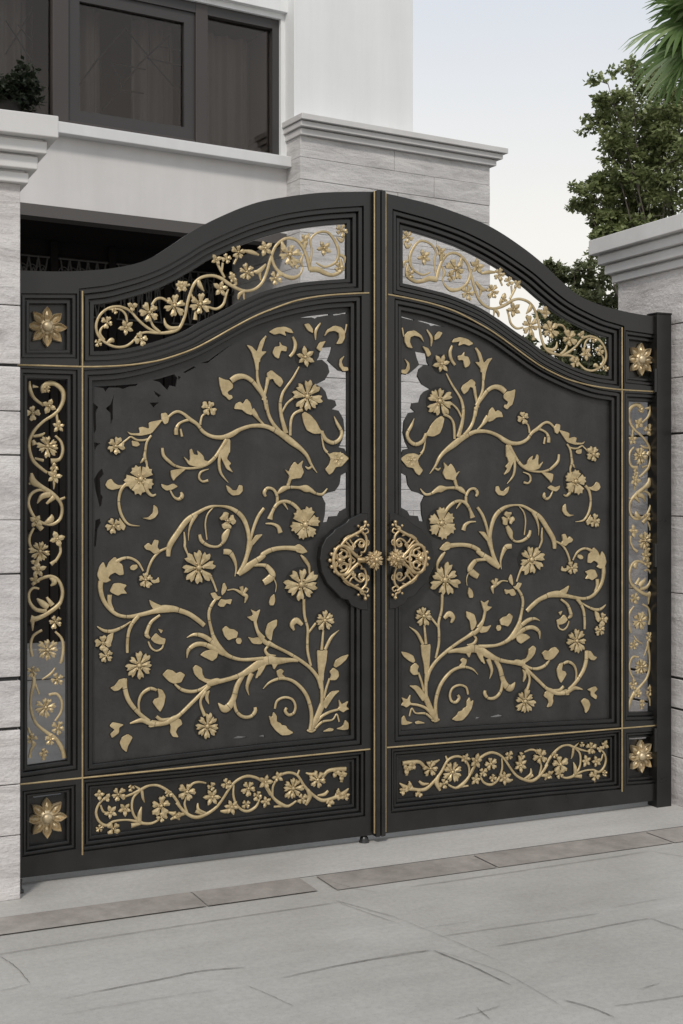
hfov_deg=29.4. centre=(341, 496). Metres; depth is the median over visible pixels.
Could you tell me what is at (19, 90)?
potted shrub
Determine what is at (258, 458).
door panel
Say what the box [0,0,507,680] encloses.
house
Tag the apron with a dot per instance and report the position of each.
(50, 892)
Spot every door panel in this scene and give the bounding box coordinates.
[92,308,348,762]
[401,311,608,729]
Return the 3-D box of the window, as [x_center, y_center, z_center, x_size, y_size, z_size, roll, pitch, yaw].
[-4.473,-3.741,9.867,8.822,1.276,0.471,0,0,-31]
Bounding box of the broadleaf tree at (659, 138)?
[564,53,682,297]
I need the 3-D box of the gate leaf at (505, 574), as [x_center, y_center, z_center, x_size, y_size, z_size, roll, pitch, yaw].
[0.943,0.074,6.370,1.675,2.991,0.166,0,0,-25]
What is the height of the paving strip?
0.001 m
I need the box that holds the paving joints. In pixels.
[0,851,682,1018]
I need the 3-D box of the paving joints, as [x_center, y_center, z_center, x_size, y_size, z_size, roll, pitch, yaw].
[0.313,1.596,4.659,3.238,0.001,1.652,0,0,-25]
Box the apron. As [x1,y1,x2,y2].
[0,801,682,916]
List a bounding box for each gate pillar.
[0,109,57,900]
[589,213,682,806]
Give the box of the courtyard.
[27,678,500,797]
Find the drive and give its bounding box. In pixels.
[0,841,682,1023]
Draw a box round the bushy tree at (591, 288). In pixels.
[523,256,617,375]
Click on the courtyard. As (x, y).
(45, 687)
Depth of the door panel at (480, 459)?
6.37 m
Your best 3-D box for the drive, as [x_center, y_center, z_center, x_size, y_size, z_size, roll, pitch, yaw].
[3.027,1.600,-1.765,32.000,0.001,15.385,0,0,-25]
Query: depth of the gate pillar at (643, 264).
6.80 m
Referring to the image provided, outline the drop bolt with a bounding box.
[359,836,368,842]
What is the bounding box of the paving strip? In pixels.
[0,827,682,934]
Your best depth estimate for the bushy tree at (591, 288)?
15.47 m
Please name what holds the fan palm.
on the courtyard
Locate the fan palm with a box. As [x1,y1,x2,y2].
[619,0,682,109]
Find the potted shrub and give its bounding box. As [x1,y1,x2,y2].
[0,55,45,112]
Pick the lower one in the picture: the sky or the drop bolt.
the drop bolt
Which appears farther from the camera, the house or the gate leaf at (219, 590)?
the house
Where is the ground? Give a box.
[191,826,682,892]
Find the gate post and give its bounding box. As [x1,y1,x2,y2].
[647,312,671,807]
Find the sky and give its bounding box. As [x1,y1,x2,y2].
[413,0,682,370]
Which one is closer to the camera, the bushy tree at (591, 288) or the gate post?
the gate post
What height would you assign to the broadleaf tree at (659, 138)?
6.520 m
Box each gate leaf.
[17,190,382,877]
[380,190,654,835]
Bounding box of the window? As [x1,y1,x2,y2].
[0,0,278,154]
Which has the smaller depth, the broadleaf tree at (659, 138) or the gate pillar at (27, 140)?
the gate pillar at (27, 140)
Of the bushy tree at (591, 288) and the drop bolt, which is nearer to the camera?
the drop bolt

